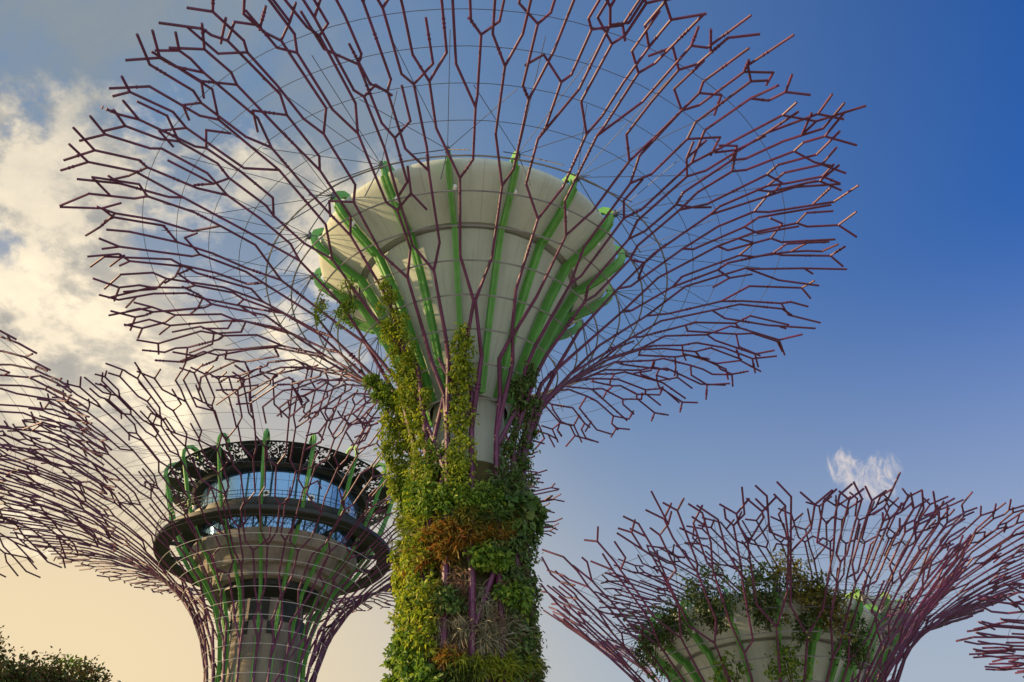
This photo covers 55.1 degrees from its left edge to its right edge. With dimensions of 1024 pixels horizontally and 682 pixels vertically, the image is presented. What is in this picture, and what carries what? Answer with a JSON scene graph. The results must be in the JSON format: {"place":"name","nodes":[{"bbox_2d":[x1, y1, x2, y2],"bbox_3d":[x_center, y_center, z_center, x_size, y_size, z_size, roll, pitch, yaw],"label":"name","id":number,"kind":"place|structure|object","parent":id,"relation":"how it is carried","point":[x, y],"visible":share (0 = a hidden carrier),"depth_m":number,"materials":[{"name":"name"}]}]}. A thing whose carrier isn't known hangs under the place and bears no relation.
{"place":"outdoors","nodes":[
{"label":"outdoors","id":0,"kind":"place"},
{"bbox_2d":[0,330,119,577],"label":"canopy frame","id":1,"kind":"structure","parent":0,"point":[86,529],"depth_m":74.95,"materials":[{"name":"metal"}]},
{"bbox_2d":[0,0,1023,681],"label":"sky","id":2,"kind":"structure","parent":0,"point":[913,365],"materials":[{"name":"blue"}]},
{"label":"paved plaza","id":3,"kind":"structure","parent":0,"visible":0},
{"bbox_2d":[0,625,62,681],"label":"broadleaf tree","id":4,"kind":"object","parent":3,"relation":"on","point":[11,673],"visible":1,"depth_m":34.27,"materials":[{"name":"green plant"}]},
{"bbox_2d":[2,654,89,681],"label":"broadleaf tree","id":5,"kind":"object","parent":3,"relation":"on","point":[71,659],"visible":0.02,"depth_m":40.43,"materials":[{"name":"green plant"}]},
{"bbox_2d":[19,646,120,681],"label":"broadleaf tree","id":6,"kind":"object","parent":3,"relation":"on","point":[91,670],"visible":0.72,"depth_m":37.05,"materials":[{"name":"green plant"}]},
{"bbox_2d":[0,362,564,681],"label":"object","id":7,"kind":"structure","parent":3,"relation":"on","point":[272,550],"depth_m":84.65,"materials":[{"name":"metal"}]},
{"bbox_2d":[59,0,866,681],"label":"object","id":8,"kind":"structure","parent":3,"relation":"on","point":[513,262],"depth_m":38.73,"materials":[{"name":"purple metal"}]},
{"bbox_2d":[311,289,330,328],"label":"climbing vine","id":9,"kind":"object","parent":8,"relation":"attached to","point":[322,303],"visible":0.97,"depth_m":38.88,"materials":[{"name":"green plant"}]},
{"bbox_2d":[330,275,365,331],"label":"climbing vine","id":10,"kind":"object","parent":8,"relation":"attached to","point":[346,302],"visible":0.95,"depth_m":38.54,"materials":[{"name":"green plant"}]},
{"bbox_2d":[357,371,413,414],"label":"climbing vine","id":11,"kind":"object","parent":8,"relation":"attached to","point":[382,392],"visible":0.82,"depth_m":38.93,"materials":[{"name":"green plant"}]},
{"bbox_2d":[374,275,432,413],"bbox_3d":[-4.141,0.485,37.969,2.230,4.557,4.675,-2,-35,0],"label":"climbing vine","id":12,"kind":"object","parent":8,"relation":"attached to","point":[390,329],"visible":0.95,"depth_m":37.58,"materials":[{"name":"green plant"}]},
{"bbox_2d":[392,510,428,535],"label":"bromeliad","id":13,"kind":"object","parent":8,"relation":"attached to","point":[416,520],"visible":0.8,"depth_m":35.17,"materials":[{"name":"green plant"}]},
{"bbox_2d":[373,395,449,518],"bbox_3d":[-3.690,4.256,36.815,1.637,6.306,3.525,25,-43,-33],"label":"climbing vine","id":14,"kind":"object","parent":8,"relation":"attached to","point":[401,470],"visible":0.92,"depth_m":37.30,"materials":[{"name":"green plant"}]},
{"bbox_2d":[390,519,432,569],"bbox_3d":[-3.562,7.296,34.898,1.466,2.714,2.753,27,-44,-35],"label":"bromeliad","id":15,"kind":"object","parent":8,"relation":"attached to","point":[412,536],"visible":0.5,"depth_m":34.86,"materials":[{"name":"green plant"}]},
{"bbox_2d":[384,535,440,660],"bbox_3d":[-3.514,8.780,33.615,1.304,5.040,3.233,21,-41,-29],"label":"climbing vine","id":16,"kind":"object","parent":8,"relation":"attached to","point":[406,601],"visible":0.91,"depth_m":33.01,"materials":[{"name":"green plant"}]},
{"bbox_2d":[379,623,446,681],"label":"climbing vine","id":17,"kind":"object","parent":8,"relation":"attached to","point":[402,667],"visible":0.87,"depth_m":31.80,"materials":[{"name":"green plant"}]},
{"bbox_2d":[392,546,439,584],"bbox_3d":[-3.454,7.900,34.436,1.356,1.942,2.916,16,-39,-24],"label":"bromeliad","id":18,"kind":"object","parent":8,"relation":"attached to","point":[421,565],"visible":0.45,"depth_m":33.78,"materials":[{"name":"plant"}]},
{"bbox_2d":[403,607,439,637],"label":"bromeliad","id":19,"kind":"object","parent":8,"relation":"attached to","point":[432,618],"visible":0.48,"depth_m":32.13,"materials":[{"name":"plant"}]},
{"bbox_2d":[384,511,468,681],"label":"trunk creeper","id":20,"kind":"object","parent":8,"relation":"attached to","point":[437,574],"visible":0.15,"depth_m":33.53,"materials":[{"name":"green plant"}]},
{"bbox_2d":[411,634,444,672],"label":"air plant","id":21,"kind":"object","parent":8,"relation":"attached to","point":[431,654],"visible":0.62,"depth_m":31.65,"materials":[{"name":"green plant"}]},
{"bbox_2d":[397,476,459,521],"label":"climbing vine","id":22,"kind":"object","parent":8,"relation":"attached to","point":[421,505],"visible":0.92,"depth_m":34.89,"materials":[{"name":"green plant"}]},
{"bbox_2d":[417,433,444,478],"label":"climbing vine","id":23,"kind":"object","parent":8,"relation":"attached to","point":[439,451],"visible":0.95,"depth_m":36.03,"materials":[{"name":"green plant"}]},
{"bbox_2d":[413,575,451,614],"bbox_3d":[-2.597,8.506,32.785,1.608,1.503,1.066,-25,-41,29],"label":"bromeliad","id":24,"kind":"object","parent":8,"relation":"attached to","point":[434,586],"visible":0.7,"depth_m":32.71,"materials":[{"name":"green plant"}]},
{"bbox_2d":[401,518,466,573],"bbox_3d":[-2.695,7.098,33.894,2.698,2.134,1.312,-10,-36,12],"label":"bromeliad","id":25,"kind":"object","parent":8,"relation":"attached to","point":[440,548],"visible":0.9,"depth_m":33.61,"materials":[{"name":"orange plant"}]},
{"bbox_2d":[426,516,465,546],"bbox_3d":[-2.226,6.593,33.968,1.661,1.312,1.118,-2,-35,0],"label":"bromeliad","id":26,"kind":"object","parent":8,"relation":"attached to","point":[449,526],"visible":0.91,"depth_m":33.86,"materials":[{"name":"orange plant"}]},
{"bbox_2d":[427,580,466,620],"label":"climbing vine","id":27,"kind":"object","parent":8,"relation":"attached to","point":[453,603],"visible":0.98,"depth_m":32.27,"materials":[{"name":"green plant"}]},
{"bbox_2d":[431,642,468,673],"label":"bromeliad","id":28,"kind":"object","parent":8,"relation":"attached to","point":[442,659],"visible":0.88,"depth_m":31.19,"materials":[{"name":"orange plant"}]},
{"bbox_2d":[431,631,468,665],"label":"air plant","id":29,"kind":"object","parent":8,"relation":"attached to","point":[463,641],"visible":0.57,"depth_m":31.64,"materials":[{"name":"green plant"}]},
{"bbox_2d":[425,611,479,656],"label":"air plant","id":30,"kind":"object","parent":8,"relation":"attached to","point":[462,634],"visible":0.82,"depth_m":31.90,"materials":[{"name":"plant"}]},
{"bbox_2d":[424,657,488,681],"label":"bromeliad","id":31,"kind":"object","parent":8,"relation":"attached to","point":[452,676],"visible":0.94,"depth_m":30.84,"materials":[{"name":"green plant"}]},
{"bbox_2d":[439,321,479,501],"bbox_3d":[-1.877,2.629,35.885,1.659,6.879,2.350,-2,-35,0],"label":"climbing vine","id":32,"kind":"object","parent":8,"relation":"attached to","point":[459,465],"visible":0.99,"depth_m":36.37,"materials":[{"name":"green plant"}]},
{"bbox_2d":[443,564,477,603],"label":"air plant","id":33,"kind":"object","parent":8,"relation":"attached to","point":[463,583],"visible":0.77,"depth_m":32.94,"materials":[{"name":"plant"}]},
{"bbox_2d":[448,649,504,681],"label":"fern","id":34,"kind":"object","parent":8,"relation":"attached to","point":[477,663],"visible":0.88,"depth_m":31.01,"materials":[{"name":"green plant"}]},
{"bbox_2d":[444,474,512,520],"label":"climbing vine","id":35,"kind":"object","parent":8,"relation":"attached to","point":[457,496],"visible":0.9,"depth_m":34.59,"materials":[{"name":"green plant"}]},
{"bbox_2d":[428,496,531,540],"bbox_3d":[-0.995,6.308,34.455,3.983,1.757,1.614,10,-37,-16],"label":"bromeliad","id":36,"kind":"object","parent":8,"relation":"attached to","point":[462,517],"visible":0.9,"depth_m":34.16,"materials":[{"name":"green plant"}]},
{"bbox_2d":[442,517,518,551],"bbox_3d":[-1.052,6.745,33.911,2.917,1.552,1.249,7,-36,-13],"label":"bromeliad","id":37,"kind":"object","parent":8,"relation":"attached to","point":[475,537],"visible":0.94,"depth_m":33.79,"materials":[{"name":"orange plant"}]},
{"bbox_2d":[463,576,509,625],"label":"air plant","id":38,"kind":"object","parent":8,"relation":"attached to","point":[486,605],"visible":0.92,"depth_m":32.49,"materials":[{"name":"plant"}]},
{"bbox_2d":[462,539,516,577],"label":"climbing vine","id":39,"kind":"object","parent":8,"relation":"attached to","point":[485,557],"visible":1,"depth_m":33.25,"materials":[{"name":"green plant"}]},
{"bbox_2d":[445,605,535,657],"bbox_3d":[-0.776,9.618,32.028,3.285,2.061,1.848,13,-38,-20],"label":"air plant","id":40,"kind":"object","parent":8,"relation":"attached to","point":[485,627],"visible":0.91,"depth_m":31.90,"materials":[{"name":"plant"}]},
{"bbox_2d":[463,633,524,681],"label":"air plant","id":41,"kind":"object","parent":8,"relation":"attached to","point":[484,647],"visible":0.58,"depth_m":31.55,"materials":[{"name":"green plant"}]},
{"bbox_2d":[472,474,524,527],"bbox_3d":[-0.493,5.690,34.922,2.475,2.670,1.489,18,-39,-25],"label":"bromeliad","id":42,"kind":"object","parent":8,"relation":"attached to","point":[505,491],"visible":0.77,"depth_m":34.63,"materials":[{"name":"green plant"}]},
{"bbox_2d":[464,517,543,681],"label":"trunk creeper","id":43,"kind":"object","parent":8,"relation":"attached to","point":[536,561],"visible":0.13,"depth_m":33.99,"materials":[{"name":"green plant"}]},
{"bbox_2d":[486,455,532,493],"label":"air plant","id":44,"kind":"object","parent":8,"relation":"attached to","point":[511,475],"visible":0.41,"depth_m":36.11,"materials":[{"name":"green plant"}]},
{"bbox_2d":[483,576,538,635],"bbox_3d":[-0.220,9.028,33.021,1.559,2.383,2.347,-27,-42,32],"label":"air plant","id":45,"kind":"object","parent":8,"relation":"attached to","point":[496,617],"visible":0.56,"depth_m":32.49,"materials":[{"name":"plant"}]},
{"bbox_2d":[491,580,533,623],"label":"climbing vine","id":46,"kind":"object","parent":8,"relation":"attached to","point":[504,592],"visible":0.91,"depth_m":32.86,"materials":[{"name":"green plant"}]},
{"bbox_2d":[482,393,545,522],"bbox_3d":[0.179,4.282,36.688,1.509,6.137,3.301,-24,-41,29],"label":"climbing vine","id":47,"kind":"object","parent":8,"relation":"attached to","point":[516,480],"visible":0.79,"depth_m":36.82,"materials":[{"name":"green plant"}]},
{"bbox_2d":[483,627,544,656],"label":"air plant","id":48,"kind":"object","parent":8,"relation":"attached to","point":[507,642],"visible":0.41,"depth_m":31.99,"materials":[{"name":"green plant"}]},
{"bbox_2d":[480,643,550,681],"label":"fern","id":49,"kind":"object","parent":8,"relation":"attached to","point":[509,665],"visible":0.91,"depth_m":31.35,"materials":[{"name":"green plant"}]},
{"bbox_2d":[490,520,550,681],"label":"climbing vine","id":50,"kind":"object","parent":8,"relation":"attached to","point":[523,553],"visible":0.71,"depth_m":33.34,"materials":[{"name":"green plant"}]},
{"bbox_2d":[489,486,552,538],"bbox_3d":[0.302,6.167,35.674,1.389,2.690,3.209,-20,-39,23],"label":"climbing vine","id":51,"kind":"object","parent":8,"relation":"attached to","point":[536,511],"visible":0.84,"depth_m":35.21,"materials":[{"name":"green plant"}]},
{"bbox_2d":[508,357,539,417],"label":"climbing vine","id":52,"kind":"object","parent":8,"relation":"attached to","point":[520,386],"visible":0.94,"depth_m":37.57,"materials":[{"name":"green plant"}]},
{"bbox_2d":[521,547,546,681],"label":"climbing vine","id":53,"kind":"object","parent":8,"relation":"attached to","point":[534,674],"visible":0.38,"depth_m":33.17,"materials":[{"name":"green plant"}]},
{"bbox_2d":[540,472,975,681],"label":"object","id":54,"kind":"structure","parent":3,"relation":"on","point":[693,658],"depth_m":51.81,"materials":[{"name":"metal"}]},
{"bbox_2d":[617,606,677,681],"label":"shrub","id":55,"kind":"object","parent":54,"relation":"on","point":[645,642],"visible":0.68,"depth_m":53.11,"materials":[{"name":"green plant"}]},
{"bbox_2d":[642,597,693,648],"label":"shrub","id":56,"kind":"object","parent":54,"relation":"on","point":[668,619],"visible":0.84,"depth_m":52.30,"materials":[{"name":"green plant"}]},
{"bbox_2d":[673,563,740,630],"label":"shrub","id":57,"kind":"object","parent":54,"relation":"on","point":[701,602],"visible":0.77,"depth_m":51.62,"materials":[{"name":"green plant"}]},
{"bbox_2d":[698,600,730,635],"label":"shrub","id":58,"kind":"object","parent":54,"relation":"hanging from","point":[719,621],"visible":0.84,"depth_m":50.73,"materials":[{"name":"green plant"}]},
{"bbox_2d":[708,650,753,681],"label":"shrub","id":59,"kind":"object","parent":54,"relation":"on","point":[739,665],"visible":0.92,"depth_m":50.87,"materials":[{"name":"green plant"}]},
{"bbox_2d":[725,558,788,631],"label":"shrub","id":60,"kind":"object","parent":54,"relation":"on","point":[748,591],"visible":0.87,"depth_m":50.56,"materials":[{"name":"green plant"}]},
{"bbox_2d":[750,588,783,632],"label":"shrub","id":61,"kind":"object","parent":54,"relation":"on","point":[768,605],"visible":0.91,"depth_m":50.04,"materials":[{"name":"green plant"}]},
{"bbox_2d":[762,616,817,681],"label":"shrub","id":62,"kind":"object","parent":54,"relation":"on","point":[791,666],"visible":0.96,"depth_m":50.04,"materials":[{"name":"green plant"}]},
{"bbox_2d":[769,546,829,622],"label":"shrub","id":63,"kind":"object","parent":54,"relation":"on","point":[800,593],"visible":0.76,"depth_m":50.73,"materials":[{"name":"green plant"}]},
{"bbox_2d":[787,595,829,653],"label":"shrub","id":64,"kind":"object","parent":54,"relation":"attached to","point":[803,618],"visible":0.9,"depth_m":49.79,"materials":[{"name":"green plant"}]},
{"bbox_2d":[792,568,836,619],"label":"shrub","id":65,"kind":"object","parent":54,"relation":"on","point":[815,590],"visible":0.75,"depth_m":50.67,"materials":[{"name":"green plant"}]},
{"bbox_2d":[810,578,864,642],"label":"shrub","id":66,"kind":"object","parent":54,"relation":"on","point":[838,622],"visible":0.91,"depth_m":49.95,"materials":[{"name":"green plant"}]},
{"bbox_2d":[828,606,873,670],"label":"shrub","id":67,"kind":"object","parent":54,"relation":"on","point":[860,654],"visible":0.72,"depth_m":50.76,"materials":[{"name":"green plant"}]},
{"bbox_2d":[594,488,1023,681],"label":"canopy frame","id":68,"kind":"structure","parent":3,"relation":"on","point":[967,610],"depth_m":73.19,"materials":[{"name":"metal"}]},
{"bbox_2d":[956,574,1023,677],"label":"canopy frame","id":69,"kind":"structure","parent":3,"relation":"on","point":[1007,650],"depth_m":59.81,"materials":[{"name":"metal"}]}
]}

